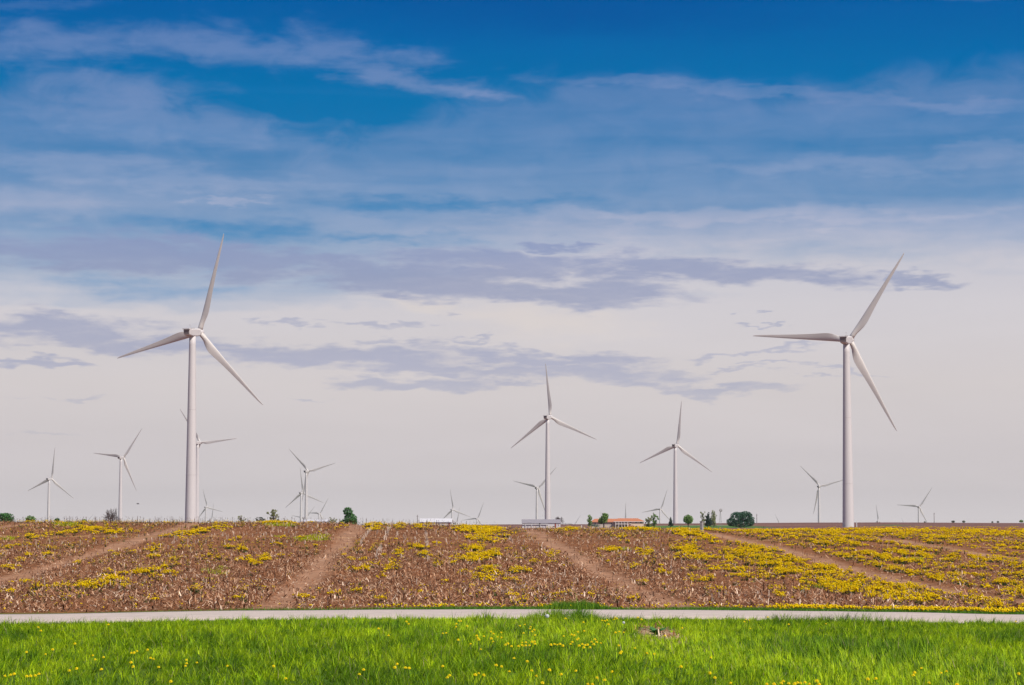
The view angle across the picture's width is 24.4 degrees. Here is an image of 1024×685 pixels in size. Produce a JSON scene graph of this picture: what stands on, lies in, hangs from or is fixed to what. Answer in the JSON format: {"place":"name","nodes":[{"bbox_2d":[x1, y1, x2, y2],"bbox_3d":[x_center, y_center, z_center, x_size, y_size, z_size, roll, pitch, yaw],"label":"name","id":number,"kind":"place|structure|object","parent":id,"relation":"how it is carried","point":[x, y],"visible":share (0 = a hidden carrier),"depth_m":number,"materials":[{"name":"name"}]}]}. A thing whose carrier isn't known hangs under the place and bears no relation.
{"place":"outdoors","nodes":[
{"label":"outdoors","id":0,"kind":"place"},
{"bbox_2d":[0,593,1023,684],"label":"verge grass","id":1,"kind":"structure","parent":0,"point":[781,648],"depth_m":27.61,"materials":[{"name":"green plant"}]},
{"bbox_2d":[0,522,1023,684],"bbox_3d":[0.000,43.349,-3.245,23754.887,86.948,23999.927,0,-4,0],"label":"ground","id":2,"kind":"structure","parent":0,"point":[339,544],"depth_m":67.19,"materials":[{"name":"soil"}]},
{"bbox_2d":[0,513,13,521],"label":"tree","id":3,"kind":"object","parent":2,"relation":"on","point":[8,516],"visible":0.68,"depth_m":895.03,"materials":[{"name":"green plant"}]},
{"bbox_2d":[25,515,35,520],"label":"tree","id":4,"kind":"object","parent":2,"relation":"on","point":[30,517],"visible":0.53,"depth_m":897.25,"materials":[{"name":"green plant"}]},
{"bbox_2d":[28,450,72,521],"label":"wind turbine","id":5,"kind":"object","parent":2,"relation":"on","point":[48,501],"visible":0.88,"depth_m":2840.91,"materials":[{"name":"paint"}]},
{"bbox_2d":[103,508,118,521],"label":"bare tree","id":6,"kind":"object","parent":2,"relation":"on","point":[109,515],"visible":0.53,"depth_m":897.10,"materials":[{"name":"grey plant"}]},
{"bbox_2d":[95,429,141,521],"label":"wind turbine","id":7,"kind":"object","parent":2,"relation":"on","point":[120,484],"visible":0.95,"depth_m":2498.09,"materials":[{"name":"paint"}]},
{"bbox_2d":[117,234,262,521],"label":"wind turbine","id":8,"kind":"object","parent":2,"relation":"on","point":[191,334],"visible":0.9,"depth_m":888.53,"materials":[{"name":"paint"}]},
{"bbox_2d":[181,411,235,521],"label":"wind turbine","id":9,"kind":"object","parent":2,"relation":"on","point":[198,443],"visible":0.68,"depth_m":2184.76,"materials":[{"name":"paint"}]},
{"bbox_2d":[199,491,221,521],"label":"wind turbine","id":10,"kind":"object","parent":2,"relation":"on","point":[205,509],"visible":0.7,"depth_m":4836.60,"materials":[{"name":"paint"}]},
{"bbox_2d":[266,509,278,520],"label":"tree","id":11,"kind":"object","parent":2,"relation":"on","point":[272,515],"visible":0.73,"depth_m":897.01,"materials":[{"name":"green plant"}]},
{"bbox_2d":[285,469,322,522],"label":"wind turbine","id":12,"kind":"object","parent":2,"relation":"on","point":[298,495],"visible":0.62,"depth_m":3523.74,"materials":[{"name":"paint"}]},
{"bbox_2d":[289,449,334,519],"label":"wind turbine","id":13,"kind":"object","parent":2,"relation":"on","point":[306,471],"visible":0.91,"depth_m":2876.78,"materials":[{"name":"paint"}]},
{"bbox_2d":[301,520,329,522],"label":"shed","id":14,"kind":"structure","parent":2,"relation":"on","point":[303,521],"depth_m":1293.08,"materials":[{"name":"white metal"}]},
{"bbox_2d":[312,499,327,519],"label":"wind turbine","id":15,"kind":"object","parent":2,"relation":"on","point":[318,513],"visible":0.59,"depth_m":5053.30,"materials":[{"name":"paint"}]},
{"bbox_2d":[339,507,357,523],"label":"tree","id":16,"kind":"object","parent":2,"relation":"on","point":[348,515],"visible":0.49,"depth_m":996.23,"materials":[{"name":"green plant"}]},
{"bbox_2d":[420,518,452,525],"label":"barn","id":17,"kind":"structure","parent":2,"relation":"on","point":[440,521],"depth_m":1292.76,"materials":[{"name":"white metal"}]},
{"bbox_2d":[444,491,469,523],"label":"wind turbine","id":18,"kind":"object","parent":2,"relation":"on","point":[451,511],"visible":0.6,"depth_m":4371.84,"materials":[{"name":"paint"}]},
{"bbox_2d":[1,521,923,588],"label":"lime ground cover","id":19,"kind":"object","parent":2,"relation":"on","point":[211,572],"visible":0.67,"depth_m":85.88,"materials":[{"name":"green plant"}]},
{"bbox_2d":[466,503,483,524],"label":"wind turbine","id":20,"kind":"object","parent":2,"relation":"on","point":[477,517],"visible":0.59,"depth_m":5167.58,"materials":[{"name":"paint"}]},
{"bbox_2d":[0,516,1023,639],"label":"corn litter","id":21,"kind":"object","parent":2,"relation":"on","point":[490,596],"visible":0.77,"depth_m":58.29,"materials":[{"name":"plant"}]},
{"bbox_2d":[0,519,1023,613],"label":"yellow weeds","id":22,"kind":"object","parent":2,"relation":"on","point":[489,530],"visible":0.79,"depth_m":70.07,"materials":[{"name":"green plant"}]},
{"bbox_2d":[515,468,555,518],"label":"wind turbine","id":23,"kind":"object","parent":2,"relation":"on","point":[538,489],"visible":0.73,"depth_m":3159.12,"materials":[{"name":"paint"}]},
{"bbox_2d":[522,519,560,527],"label":"barn","id":24,"kind":"structure","parent":2,"relation":"on","point":[548,523],"depth_m":1439.81,"materials":[{"name":"white metal"}]},
{"bbox_2d":[511,363,594,518],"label":"wind turbine","id":25,"kind":"object","parent":2,"relation":"on","point":[547,473],"visible":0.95,"depth_m":1676.98,"materials":[{"name":"paint"}]},
{"bbox_2d":[587,515,592,526],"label":"tree","id":26,"kind":"object","parent":2,"relation":"on","point":[589,519],"visible":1,"depth_m":1395.50,"materials":[{"name":"green plant"}]},
{"bbox_2d":[598,513,608,527],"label":"tree","id":27,"kind":"object","parent":2,"relation":"on","point":[603,519],"visible":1,"depth_m":1380.26,"materials":[{"name":"green plant"}]},
{"bbox_2d":[592,518,644,527],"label":"farmhouse","id":28,"kind":"object","parent":2,"relation":"on","point":[623,522],"visible":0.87,"depth_m":1446.88,"materials":[{"name":"orange stone"}]},
{"bbox_2d":[645,517,651,526],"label":"tree","id":29,"kind":"object","parent":2,"relation":"on","point":[648,521],"visible":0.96,"depth_m":1415.37,"materials":[{"name":"green plant"}]},
{"bbox_2d":[651,513,658,526],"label":"tree","id":30,"kind":"object","parent":2,"relation":"on","point":[653,516],"visible":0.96,"depth_m":1435.17,"materials":[{"name":"green plant"}]},
{"bbox_2d":[645,491,668,523],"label":"wind turbine","id":31,"kind":"object","parent":2,"relation":"on","point":[660,509],"visible":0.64,"depth_m":4372.79,"materials":[{"name":"paint"}]},
{"bbox_2d":[648,627,666,634],"bbox_3d":[1.982,3.981,32.712,0.280,0.100,0.328,-2,-5,25],"label":"broadleaf weed","id":32,"kind":"object","parent":2,"relation":"on","point":[653,629],"visible":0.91,"depth_m":32.69,"materials":[{"name":"green plant"}]},
{"bbox_2d":[668,517,672,527],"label":"tree","id":33,"kind":"object","parent":2,"relation":"on","point":[670,523],"visible":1,"depth_m":1435.50,"materials":[{"name":"green plant"}]},
{"bbox_2d":[640,401,711,522],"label":"wind turbine","id":34,"kind":"object","parent":2,"relation":"on","point":[675,499],"visible":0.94,"depth_m":2028.86,"materials":[{"name":"paint"}]},
{"bbox_2d":[683,514,692,526],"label":"tree","id":35,"kind":"object","parent":2,"relation":"on","point":[688,519],"visible":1,"depth_m":1444.64,"materials":[{"name":"green plant"}]},
{"bbox_2d":[700,521,703,532],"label":"utility pedestal","id":36,"kind":"object","parent":2,"relation":"on","point":[701,525],"visible":0.82,"depth_m":99.06,"materials":[{"name":"metal"}]},
{"bbox_2d":[700,512,705,523],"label":"tree","id":37,"kind":"object","parent":2,"relation":"on","point":[702,518],"visible":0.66,"depth_m":1475.71,"materials":[{"name":"green plant"}]},
{"bbox_2d":[704,512,711,525],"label":"tree","id":38,"kind":"object","parent":2,"relation":"on","point":[708,521],"visible":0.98,"depth_m":1435.22,"materials":[{"name":"green plant"}]},
{"bbox_2d":[710,510,716,526],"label":"tree","id":39,"kind":"object","parent":2,"relation":"on","point":[712,517],"visible":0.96,"depth_m":1475.40,"materials":[{"name":"green plant"}]},
{"bbox_2d":[726,511,754,527],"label":"evergreen","id":40,"kind":"object","parent":2,"relation":"on","point":[740,517],"visible":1,"depth_m":1394.31,"materials":[{"name":"green plant"}]},
{"bbox_2d":[802,468,842,522],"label":"wind turbine","id":41,"kind":"object","parent":2,"relation":"on","point":[818,498],"visible":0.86,"depth_m":3134.50,"materials":[{"name":"paint"}]},
{"bbox_2d":[754,253,903,526],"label":"wind turbine","id":42,"kind":"object","parent":2,"relation":"on","point":[847,342],"visible":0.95,"depth_m":883.64,"materials":[{"name":"paint"}]},
{"bbox_2d":[902,488,931,522],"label":"wind turbine","id":43,"kind":"object","parent":2,"relation":"on","point":[918,507],"visible":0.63,"depth_m":3853.51,"materials":[{"name":"paint"}]},
{"bbox_2d":[0,609,1023,623],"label":"road","id":44,"kind":"structure","parent":0,"point":[392,613],"depth_m":39.55,"materials":[{"name":"grey asphalt"}]},
{"bbox_2d":[0,0,1023,524],"label":"sky","id":45,"kind":"structure","parent":0,"point":[421,208],"materials":[{"name":"blue"}]}
]}

